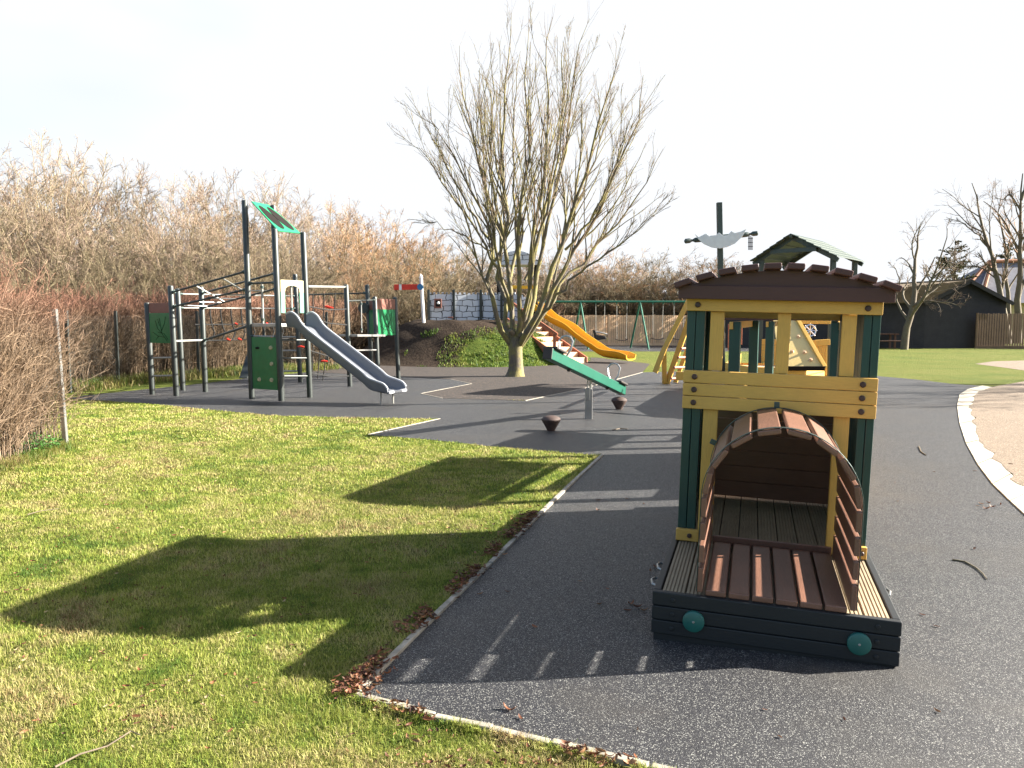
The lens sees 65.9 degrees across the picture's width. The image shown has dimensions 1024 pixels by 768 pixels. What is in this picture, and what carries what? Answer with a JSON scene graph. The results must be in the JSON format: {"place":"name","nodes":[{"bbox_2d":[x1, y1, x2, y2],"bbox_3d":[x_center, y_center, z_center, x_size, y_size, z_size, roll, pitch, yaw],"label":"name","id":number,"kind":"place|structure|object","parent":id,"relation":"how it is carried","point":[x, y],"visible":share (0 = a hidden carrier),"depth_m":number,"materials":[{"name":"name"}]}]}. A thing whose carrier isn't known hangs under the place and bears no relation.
{"place":"outdoors","nodes":[
{"label":"outdoors","id":0,"kind":"place"},
{"bbox_2d":[334,244,458,324],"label":"woodland tree","id":1,"kind":"object","parent":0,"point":[413,311],"visible":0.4,"depth_m":31.52,"materials":[{"name":"brown plant"}]},
{"bbox_2d":[359,319,554,366],"bbox_3d":[-1.250,-1.665,29.467,14.000,1.548,13.000,0,5,0],"label":"mound","id":2,"kind":"object","parent":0,"point":[424,350],"visible":0.33,"depth_m":26.02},
{"bbox_2d":[394,274,424,322],"bbox_3d":[-3.545,-2.874,27.409,1.071,1.885,0.230,0,5,0],"label":"railway signal","id":3,"kind":"object","parent":2,"relation":"on","point":[408,286],"visible":0.95,"depth_m":27.30,"materials":[{"name":"white paint"}]},
{"bbox_2d":[427,290,517,320],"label":"castle wall","id":4,"kind":"structure","parent":2,"relation":"on","point":[453,305],"depth_m":28.27,"materials":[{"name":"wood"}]},
{"bbox_2d":[404,323,590,366],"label":"mound turf","id":5,"kind":"structure","parent":2,"relation":"on","point":[489,351],"depth_m":25.55,"materials":[{"name":"green plant"}]},
{"bbox_2d":[493,251,537,314],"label":"play tower","id":6,"kind":"structure","parent":2,"relation":"on","point":[524,257],"depth_m":29.17,"materials":[{"name":"metal"}]},
{"bbox_2d":[507,303,587,362],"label":"mound stairs","id":7,"kind":"structure","parent":2,"relation":"on","point":[552,338],"depth_m":26.59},
{"bbox_2d":[534,302,635,359],"bbox_3d":[2.381,-1.940,28.030,4.451,2.036,0.612,5,7,43],"label":"yellow slide","id":8,"kind":"object","parent":2,"relation":"on","point":[574,330],"visible":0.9,"depth_m":27.87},
{"bbox_2d":[313,357,648,400],"bbox_3d":[-0.901,-0.534,24.736,11.009,0.001,19.583,0,5,0],"label":"mulch bed","id":9,"kind":"object","parent":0,"point":[492,383],"visible":0.67,"depth_m":20.54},
{"bbox_2d":[335,266,426,341],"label":"woodland tree","id":10,"kind":"object","parent":9,"relation":"on","point":[380,295],"visible":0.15,"depth_m":30.94,"materials":[{"name":"brown plant"}]},
{"bbox_2d":[385,244,506,319],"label":"woodland tree","id":11,"kind":"object","parent":9,"relation":"on","point":[447,283],"visible":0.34,"depth_m":32.43,"materials":[{"name":"brown plant"}]},
{"bbox_2d":[386,0,679,376],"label":"bare tree","id":12,"kind":"object","parent":9,"relation":"on","point":[515,338],"visible":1,"depth_m":20.22,"materials":[{"name":"brown plant"}]},
{"bbox_2d":[0,324,1023,767],"bbox_3d":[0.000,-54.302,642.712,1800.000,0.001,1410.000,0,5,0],"label":"lawn","id":13,"kind":"structure","parent":0,"point":[948,364],"depth_m":4.92,"materials":[{"name":"plant"}]},
{"bbox_2d":[0,201,55,285],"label":"woodland tree","id":14,"kind":"object","parent":13,"relation":"on","point":[32,245],"visible":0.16,"depth_m":36.70,"materials":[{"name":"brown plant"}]},
{"bbox_2d":[2,243,69,302],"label":"woodland tree","id":15,"kind":"object","parent":13,"relation":"on","point":[47,287],"visible":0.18,"depth_m":31.18,"materials":[{"name":"brown plant"}]},
{"bbox_2d":[11,432,63,451],"bbox_3d":[-5.646,0.678,9.352,0.597,0.215,0.451,0,5,0],"label":"leafy weed","id":16,"kind":"object","parent":13,"relation":"on","point":[48,440],"visible":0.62,"depth_m":9.32,"materials":[{"name":"green plant"}]},
{"bbox_2d":[0,173,87,270],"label":"woodland tree","id":17,"kind":"object","parent":13,"relation":"on","point":[16,189],"visible":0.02,"depth_m":47.74,"materials":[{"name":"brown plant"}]},
{"bbox_2d":[0,235,106,460],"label":"hedge","id":18,"kind":"object","parent":13,"relation":"on","point":[15,378],"visible":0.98,"depth_m":9.05,"materials":[{"name":"plant"}]},
{"bbox_2d":[0,175,119,301],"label":"woodland tree","id":19,"kind":"object","parent":13,"relation":"on","point":[29,222],"visible":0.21,"depth_m":38.89,"materials":[{"name":"beige plant"}]},
{"bbox_2d":[0,161,131,296],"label":"woodland tree","id":20,"kind":"object","parent":13,"relation":"on","point":[55,238],"visible":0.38,"depth_m":36.20,"materials":[{"name":"brown plant"}]},
{"bbox_2d":[0,237,141,309],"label":"woodland tree","id":21,"kind":"object","parent":13,"relation":"on","point":[82,270],"visible":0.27,"depth_m":33.16,"materials":[{"name":"brown plant"}]},
{"bbox_2d":[0,182,143,299],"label":"woodland tree","id":22,"kind":"object","parent":13,"relation":"on","point":[59,241],"visible":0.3,"depth_m":37.03,"materials":[{"name":"brown plant"}]},
{"bbox_2d":[0,129,161,289],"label":"woodland tree","id":23,"kind":"object","parent":13,"relation":"on","point":[77,198],"visible":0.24,"depth_m":43.90,"materials":[{"name":"brown plant"}]},
{"bbox_2d":[4,156,158,293],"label":"woodland tree","id":24,"kind":"object","parent":13,"relation":"on","point":[58,178],"visible":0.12,"depth_m":45.38,"materials":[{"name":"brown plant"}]},
{"bbox_2d":[0,126,171,281],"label":"woodland tree","id":25,"kind":"object","parent":13,"relation":"on","point":[69,160],"visible":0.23,"depth_m":47.55,"materials":[{"name":"beige plant"}]},
{"bbox_2d":[28,248,159,307],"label":"woodland tree","id":26,"kind":"object","parent":13,"relation":"on","point":[99,275],"visible":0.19,"depth_m":32.47,"materials":[{"name":"brown plant"}]},
{"bbox_2d":[54,731,139,767],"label":"fallen twig","id":27,"kind":"object","parent":13,"relation":"on","point":[63,762],"visible":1,"depth_m":2.88,"materials":[{"name":"wood"}]},
{"bbox_2d":[36,176,182,273],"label":"woodland tree","id":28,"kind":"object","parent":13,"relation":"on","point":[102,224],"visible":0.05,"depth_m":47.80,"materials":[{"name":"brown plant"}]},
{"bbox_2d":[30,202,197,305],"bbox_3d":[-18.529,-5.320,38.069,6.425,7.287,7.310,1,5,7],"label":"woodland tree","id":29,"kind":"object","parent":13,"relation":"on","point":[102,249],"visible":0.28,"depth_m":36.83,"materials":[{"name":"beige plant"}]},
{"bbox_2d":[53,261,185,318],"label":"woodland tree","id":30,"kind":"object","parent":13,"relation":"on","point":[145,289],"visible":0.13,"depth_m":30.52,"materials":[{"name":"brown plant"}]},
{"bbox_2d":[34,157,241,288],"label":"woodland tree","id":31,"kind":"object","parent":13,"relation":"on","point":[135,194],"visible":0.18,"depth_m":44.04,"materials":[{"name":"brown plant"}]},
{"bbox_2d":[56,198,236,308],"bbox_3d":[-16.801,-5.267,37.029,8.270,7.382,5.171,3,6,35],"label":"woodland tree","id":32,"kind":"object","parent":13,"relation":"on","point":[143,250],"visible":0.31,"depth_m":36.54,"materials":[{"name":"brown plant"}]},
{"bbox_2d":[111,269,184,302],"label":"woodland tree","id":33,"kind":"object","parent":13,"relation":"on","point":[152,278],"visible":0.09,"depth_m":31.14,"materials":[{"name":"brown plant"}]},
{"bbox_2d":[47,175,280,293],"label":"woodland tree","id":34,"kind":"object","parent":13,"relation":"on","point":[189,229],"visible":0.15,"depth_m":44.45,"materials":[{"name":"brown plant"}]},
{"bbox_2d":[0,309,328,457],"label":"wire fence","id":35,"kind":"object","parent":13,"relation":"on","point":[64,431],"visible":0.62,"depth_m":17.14,"materials":[{"name":"grey metal"}]},
{"bbox_2d":[0,271,340,387],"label":"hedge","id":36,"kind":"object","parent":13,"relation":"on","point":[131,308],"visible":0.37,"depth_m":19.88,"materials":[{"name":"plant"}]},
{"bbox_2d":[78,173,263,293],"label":"woodland tree","id":37,"kind":"object","parent":13,"relation":"on","point":[195,214],"visible":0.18,"depth_m":44.26,"materials":[{"name":"beige plant"}]},
{"bbox_2d":[0,361,342,474],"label":"rough grass","id":38,"kind":"structure","parent":13,"relation":"on","point":[104,384],"depth_m":17.81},
{"bbox_2d":[105,194,241,296],"bbox_3d":[-16.031,-5.522,38.627,7.620,7.596,6.697,0,5,4],"label":"woodland tree","id":39,"kind":"object","parent":13,"relation":"on","point":[163,262],"visible":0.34,"depth_m":37.82,"materials":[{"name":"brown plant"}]},
{"bbox_2d":[135,249,260,303],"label":"woodland tree","id":40,"kind":"object","parent":13,"relation":"on","point":[187,261],"visible":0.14,"depth_m":31.25,"materials":[{"name":"brown plant"}]},
{"bbox_2d":[129,167,277,303],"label":"woodland tree","id":41,"kind":"object","parent":13,"relation":"on","point":[230,221],"visible":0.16,"depth_m":46.52,"materials":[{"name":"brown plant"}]},
{"bbox_2d":[141,240,288,306],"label":"woodland tree","id":42,"kind":"object","parent":13,"relation":"on","point":[214,276],"visible":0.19,"depth_m":31.03,"materials":[{"name":"brown plant"}]},
{"bbox_2d":[130,192,327,301],"bbox_3d":[-12.711,-5.253,36.252,8.389,7.488,5.246,3,6,30],"label":"woodland tree","id":43,"kind":"object","parent":13,"relation":"on","point":[221,241],"visible":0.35,"depth_m":36.01,"materials":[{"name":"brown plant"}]},
{"bbox_2d":[158,166,313,287],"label":"woodland tree","id":44,"kind":"object","parent":13,"relation":"on","point":[217,207],"visible":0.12,"depth_m":47.90,"materials":[{"name":"beige plant"}]},
{"bbox_2d":[135,188,338,301],"bbox_3d":[-12.231,-5.237,36.044,8.395,7.494,5.250,-1,5,-6],"label":"woodland tree","id":45,"kind":"object","parent":13,"relation":"on","point":[259,230],"visible":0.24,"depth_m":35.50,"materials":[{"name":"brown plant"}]},
{"bbox_2d":[144,169,358,281],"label":"woodland tree","id":46,"kind":"object","parent":13,"relation":"on","point":[275,200],"visible":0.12,"depth_m":49.31,"materials":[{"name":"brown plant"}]},
{"bbox_2d":[179,234,346,307],"bbox_3d":[-10.390,-3.547,31.810,6.426,4.846,5.506,-3,6,-29],"label":"woodland tree","id":47,"kind":"object","parent":13,"relation":"on","point":[269,271],"visible":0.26,"depth_m":31.56,"materials":[{"name":"brown plant"}]},
{"bbox_2d":[198,189,371,299],"bbox_3d":[-10.445,-5.138,36.345,6.368,7.222,7.245,2,5,21],"label":"woodland tree","id":48,"kind":"object","parent":13,"relation":"on","point":[287,257],"visible":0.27,"depth_m":35.41,"materials":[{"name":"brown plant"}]},
{"bbox_2d":[242,249,364,308],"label":"woodland tree","id":49,"kind":"object","parent":13,"relation":"on","point":[321,279],"visible":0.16,"depth_m":30.78,"materials":[{"name":"brown plant"}]},
{"bbox_2d":[238,180,381,288],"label":"woodland tree","id":50,"kind":"object","parent":13,"relation":"on","point":[304,222],"visible":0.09,"depth_m":46.16,"materials":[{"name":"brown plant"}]},
{"bbox_2d":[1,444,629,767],"bbox_3d":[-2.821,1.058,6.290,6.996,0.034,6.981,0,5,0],"label":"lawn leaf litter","id":51,"kind":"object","parent":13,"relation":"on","point":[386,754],"visible":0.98,"depth_m":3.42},
{"bbox_2d":[250,196,391,295],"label":"woodland tree","id":52,"kind":"object","parent":13,"relation":"on","point":[340,238],"visible":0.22,"depth_m":42.89,"materials":[{"name":"beige plant"}]},
{"bbox_2d":[283,263,361,308],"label":"woodland tree","id":53,"kind":"object","parent":13,"relation":"on","point":[336,291],"visible":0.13,"depth_m":31.37,"materials":[{"name":"brown plant"}]},
{"bbox_2d":[293,217,400,299],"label":"woodland tree","id":54,"kind":"object","parent":13,"relation":"on","point":[350,264],"visible":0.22,"depth_m":37.06,"materials":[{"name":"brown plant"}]},
{"bbox_2d":[310,259,399,329],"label":"woodland tree","id":55,"kind":"object","parent":13,"relation":"on","point":[359,270],"visible":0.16,"depth_m":33.42,"materials":[{"name":"brown plant"}]},
{"bbox_2d":[308,201,411,296],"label":"woodland tree","id":56,"kind":"object","parent":13,"relation":"on","point":[366,239],"visible":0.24,"depth_m":43.30,"materials":[{"name":"beige plant"}]},
{"bbox_2d":[314,238,417,305],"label":"woodland tree","id":57,"kind":"object","parent":13,"relation":"on","point":[361,271],"visible":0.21,"depth_m":36.92,"materials":[{"name":"beige plant"}]},
{"bbox_2d":[292,204,450,294],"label":"woodland tree","id":58,"kind":"object","parent":13,"relation":"on","point":[415,242],"visible":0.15,"depth_m":46.69,"materials":[{"name":"beige plant"}]},
{"bbox_2d":[330,225,489,300],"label":"woodland tree","id":59,"kind":"object","parent":13,"relation":"on","point":[416,245],"visible":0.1,"depth_m":47.15,"materials":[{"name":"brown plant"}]},
{"bbox_2d":[368,243,464,318],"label":"woodland tree","id":60,"kind":"object","parent":13,"relation":"on","point":[431,268],"visible":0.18,"depth_m":36.26,"materials":[{"name":"brown plant"}]},
{"bbox_2d":[265,291,567,364],"bbox_3d":[-4.793,-2.695,34.053,7.855,2.940,20.804,2,6,26],"label":"hedge","id":61,"kind":"object","parent":13,"relation":"on","point":[357,343],"visible":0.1,"depth_m":29.78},
{"bbox_2d":[397,227,515,291],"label":"woodland tree","id":62,"kind":"object","parent":13,"relation":"on","point":[439,259],"visible":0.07,"depth_m":47.77,"materials":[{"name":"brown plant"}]},
{"bbox_2d":[416,253,523,296],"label":"woodland tree","id":63,"kind":"object","parent":13,"relation":"on","point":[469,282],"visible":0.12,"depth_m":44.50,"materials":[{"name":"brown plant"}]},
{"bbox_2d":[358,454,602,691],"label":"lawn kerb","id":64,"kind":"structure","parent":13,"relation":"on","point":[400,648],"depth_m":4.63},
{"bbox_2d":[329,505,637,766],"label":"leaf litter","id":65,"kind":"object","parent":13,"relation":"on","point":[354,677],"visible":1,"depth_m":3.59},
{"bbox_2d":[354,692,673,767],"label":"lawn kerb","id":66,"kind":"structure","parent":13,"relation":"on","point":[619,760],"depth_m":3.04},
{"bbox_2d":[464,262,564,296],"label":"woodland tree","id":67,"kind":"object","parent":13,"relation":"on","point":[491,277],"visible":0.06,"depth_m":44.86,"materials":[{"name":"brown plant"}]},
{"bbox_2d":[486,257,603,315],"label":"woodland tree","id":68,"kind":"object","parent":13,"relation":"on","point":[573,292],"visible":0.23,"depth_m":43.70,"materials":[{"name":"brown plant"}]},
{"bbox_2d":[68,371,1023,767],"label":"playground surface","id":69,"kind":"object","parent":13,"relation":"on","point":[578,665],"visible":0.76,"depth_m":4.25,"materials":[{"name":"asphalt"}]},
{"bbox_2d":[144,200,406,405],"bbox_3d":[-4.700,-1.768,17.382,5.539,3.854,7.088,0,5,0],"label":"climbing frame","id":70,"kind":"object","parent":69,"relation":"on","point":[262,368],"visible":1,"depth_m":15.37,"materials":[{"name":"grey metal"}]},
{"bbox_2d":[346,453,689,767],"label":"kerb grass","id":71,"kind":"structure","parent":69,"relation":"on","point":[449,724],"depth_m":3.13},
{"bbox_2d":[541,415,560,430],"bbox_3d":[0.548,0.565,11.091,0.274,0.252,0.274,0,5,0],"label":"seesaw stop","id":72,"kind":"object","parent":69,"relation":"on","point":[550,422],"visible":0.87,"depth_m":11.00,"materials":[{"name":"brown rubber"}]},
{"bbox_2d":[542,335,627,418],"bbox_3d":[1.192,-0.083,12.190,0.253,1.392,3.209,2,6,27],"label":"seesaw","id":73,"kind":"object","parent":69,"relation":"on","point":[555,355],"visible":0.95,"depth_m":12.07,"materials":[{"name":"green metal"}]},
{"bbox_2d":[611,397,626,409],"bbox_3d":[1.846,0.344,13.623,0.274,0.252,0.274,0,5,0],"label":"seesaw stop","id":74,"kind":"object","parent":69,"relation":"on","point":[618,403],"visible":0.88,"depth_m":13.54,"materials":[{"name":"brown rubber"}]},
{"bbox_2d":[652,202,864,384],"bbox_3d":[4.625,-1.636,16.258,4.320,3.761,7.196,3,6,28],"label":"play ship","id":75,"kind":"object","parent":69,"relation":"on","point":[807,356],"visible":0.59,"depth_m":16.41,"materials":[{"name":"yellow wood"}]},
{"bbox_2d":[650,263,902,666],"bbox_3d":[1.679,0.257,5.081,1.235,1.981,2.943,3,6,17],"label":"play locomotive","id":76,"kind":"object","parent":69,"relation":"on","point":[767,551],"visible":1,"depth_m":4.49,"materials":[{"name":"wood"}]},
{"bbox_2d":[725,318,839,418],"bbox_3d":[2.855,0.066,8.170,1.168,1.816,2.206,2,5,22],"label":"play carriage","id":77,"kind":"object","parent":69,"relation":"on","point":[734,353],"visible":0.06,"depth_m":7.36,"materials":[{"name":"yellow paint"}]},
{"bbox_2d":[764,320,803,373],"bbox_3d":[4.003,-0.135,10.597,1.168,1.796,1.506,3,6,27],"label":"play carriage","id":78,"kind":"object","parent":69,"relation":"on","point":[769,347],"visible":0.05,"depth_m":10.17,"materials":[{"name":"green paint"}]},
{"bbox_2d":[957,385,1023,513],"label":"path kerb","id":79,"kind":"structure","parent":69,"relation":"on","point":[1007,487],"depth_m":8.95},
{"bbox_2d":[504,262,613,314],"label":"woodland tree","id":80,"kind":"object","parent":13,"relation":"on","point":[574,282],"visible":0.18,"depth_m":44.11,"materials":[{"name":"brown plant"}]},
{"bbox_2d":[513,256,611,334],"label":"woodland tree","id":81,"kind":"object","parent":13,"relation":"on","point":[565,306],"visible":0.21,"depth_m":43.91,"materials":[{"name":"brown plant"}]},
{"bbox_2d":[501,246,649,342],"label":"woodland tree","id":82,"kind":"object","parent":13,"relation":"on","point":[578,270],"visible":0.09,"depth_m":46.43,"materials":[{"name":"brown plant"}]},
{"bbox_2d":[504,241,665,296],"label":"woodland tree","id":83,"kind":"object","parent":13,"relation":"on","point":[632,272],"visible":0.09,"depth_m":48.02,"materials":[{"name":"brown plant"}]},
{"bbox_2d":[562,265,641,327],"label":"woodland tree","id":84,"kind":"object","parent":13,"relation":"on","point":[594,296],"visible":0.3,"depth_m":44.11,"materials":[{"name":"brown plant"}]},
{"bbox_2d":[564,269,668,315],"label":"woodland tree","id":85,"kind":"object","parent":13,"relation":"on","point":[605,292],"visible":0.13,"depth_m":44.88,"materials":[{"name":"brown plant"}]},
{"bbox_2d":[553,315,685,345],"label":"timber fence","id":86,"kind":"object","parent":13,"relation":"on","point":[652,322],"visible":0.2,"depth_m":42.48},
{"bbox_2d":[562,255,679,342],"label":"woodland tree","id":87,"kind":"object","parent":13,"relation":"on","point":[653,311],"visible":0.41,"depth_m":43.99,"materials":[{"name":"brown plant"}]},
{"bbox_2d":[577,262,677,342],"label":"woodland tree","id":88,"kind":"object","parent":13,"relation":"on","point":[627,286],"visible":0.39,"depth_m":43.94,"materials":[{"name":"brown plant"}]},
{"bbox_2d":[581,251,687,333],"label":"woodland tree","id":89,"kind":"object","parent":13,"relation":"on","point":[637,292],"visible":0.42,"depth_m":43.59,"materials":[{"name":"brown plant"}]},
{"bbox_2d":[573,248,702,342],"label":"woodland tree","id":90,"kind":"object","parent":13,"relation":"on","point":[683,260],"visible":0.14,"depth_m":46.25,"materials":[{"name":"brown plant"}]},
{"bbox_2d":[589,248,696,342],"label":"woodland tree","id":91,"kind":"object","parent":13,"relation":"on","point":[658,266],"visible":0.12,"depth_m":45.41,"materials":[{"name":"brown plant"}]},
{"bbox_2d":[574,345,748,350],"bbox_3d":[7.640,-1.783,39.136,10.525,0.001,7.413,0,5,0],"label":"swing area surface","id":92,"kind":"object","parent":13,"relation":"on","point":[627,348],"visible":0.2,"depth_m":38.55,"materials":[{"name":"rubber"}]},
{"bbox_2d":[538,301,684,348],"bbox_3d":[5.277,-2.848,38.398,10.192,2.389,1.884,0,5,0],"label":"swing set","id":93,"kind":"object","parent":92,"relation":"on","point":[639,304],"visible":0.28,"depth_m":38.25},
{"bbox_2d":[652,270,684,342],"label":"woodland tree","id":94,"kind":"object","parent":13,"relation":"on","point":[670,304],"visible":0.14,"depth_m":45.24,"materials":[{"name":"brown plant"}]},
{"bbox_2d":[645,255,739,318],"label":"woodland tree","id":95,"kind":"object","parent":13,"relation":"on","point":[699,265],"visible":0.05,"depth_m":44.33,"materials":[{"name":"brown plant"}]},
{"bbox_2d":[652,252,748,317],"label":"woodland tree","id":96,"kind":"object","parent":13,"relation":"on","point":[700,271],"visible":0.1,"depth_m":42.68,"materials":[{"name":"brown plant"}]},
{"bbox_2d":[725,279,1014,347],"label":"black barn","id":97,"kind":"structure","parent":13,"relation":"on","point":[953,326],"depth_m":38.88,"materials":[{"name":"wood"}]},
{"bbox_2d":[880,333,900,348],"bbox_3d":[18.067,-2.083,38.476,1.350,0.760,0.970,0,5,0],"label":"picnic bench","id":98,"kind":"object","parent":13,"relation":"on","point":[894,340],"visible":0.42,"depth_m":38.25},
{"bbox_2d":[886,209,979,349],"bbox_3d":[20.680,-4.968,37.248,5.011,6.704,4.036,-2,5,-20],"label":"bare tree","id":99,"kind":"object","parent":13,"relation":"on","point":[913,306],"visible":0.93,"depth_m":37.26,"materials":[{"name":"grey plant"}]},
{"bbox_2d":[928,240,977,280],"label":"evergreen tree","id":100,"kind":"object","parent":13,"relation":"on","point":[956,277],"visible":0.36,"depth_m":51.34,"materials":[{"name":"green plant"}]},
{"bbox_2d":[936,180,1013,343],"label":"bare tree","id":101,"kind":"object","parent":13,"relation":"on","point":[993,269],"visible":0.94,"depth_m":44.54,"materials":[{"name":"grey plant"}]},
{"bbox_2d":[959,259,1023,324],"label":"slate roofed house","id":102,"kind":"structure","parent":13,"relation":"on","point":[985,278],"depth_m":55.69,"materials":[{"name":"ceramic"}]},
{"bbox_2d":[962,173,1023,342],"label":"bare tree","id":103,"kind":"object","parent":13,"relation":"on","point":[1018,249],"visible":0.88,"depth_m":45.56,"materials":[{"name":"grey plant"}]},
{"bbox_2d":[974,313,1023,348],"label":"timber fence","id":104,"kind":"object","parent":13,"relation":"on","point":[985,345],"visible":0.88,"depth_m":38.32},
{"bbox_2d":[0,0,1023,298],"label":"sky","id":105,"kind":"structure","parent":0,"point":[840,124],"materials":[{"name":"white"}]},
{"bbox_2d":[969,381,1023,485],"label":"sandy path","id":106,"kind":"structure","parent":0,"point":[997,412],"depth_m":11.74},
{"bbox_2d":[977,360,1023,369],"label":"path","id":107,"kind":"structure","parent":0,"point":[1018,365],"depth_m":26.01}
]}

